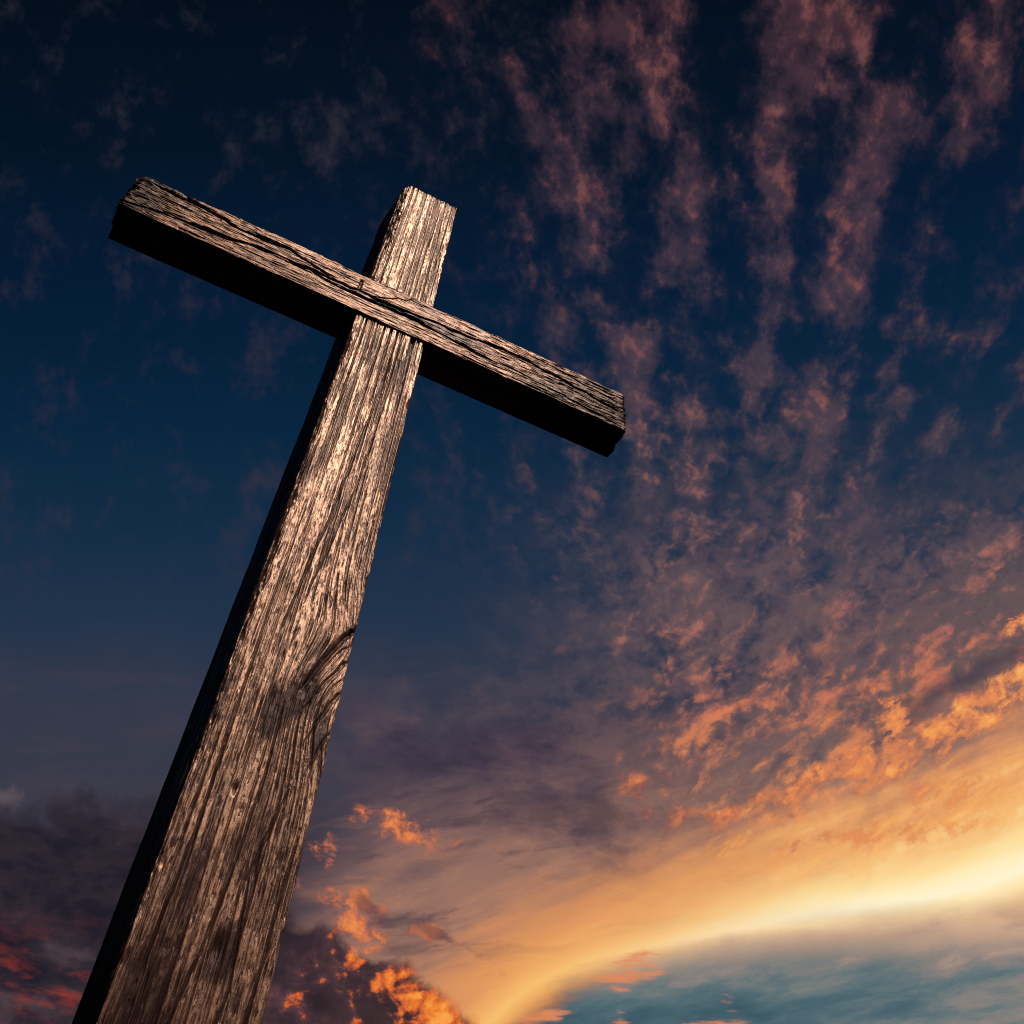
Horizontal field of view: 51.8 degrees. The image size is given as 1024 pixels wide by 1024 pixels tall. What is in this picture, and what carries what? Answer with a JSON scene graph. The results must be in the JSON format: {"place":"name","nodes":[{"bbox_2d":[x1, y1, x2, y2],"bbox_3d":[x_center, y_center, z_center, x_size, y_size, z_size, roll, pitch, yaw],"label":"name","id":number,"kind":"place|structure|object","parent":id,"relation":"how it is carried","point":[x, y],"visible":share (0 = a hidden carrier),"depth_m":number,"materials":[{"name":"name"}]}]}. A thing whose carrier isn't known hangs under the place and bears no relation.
{"place":"outdoors","nodes":[
{"label":"outdoors","id":0,"kind":"place"},
{"bbox_2d":[0,0,1023,1023],"label":"sky","id":1,"kind":"structure","parent":0,"point":[716,716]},
{"bbox_3d":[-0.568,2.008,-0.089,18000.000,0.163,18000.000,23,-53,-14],"label":"ground","id":2,"kind":"structure","parent":0,"visible":0},
{"bbox_2d":[72,177,625,1023],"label":"wooden cross","id":3,"kind":"object","parent":2,"relation":"on","point":[194,933],"visible":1,"depth_m":2.17,"materials":[{"name":"brown wood"}]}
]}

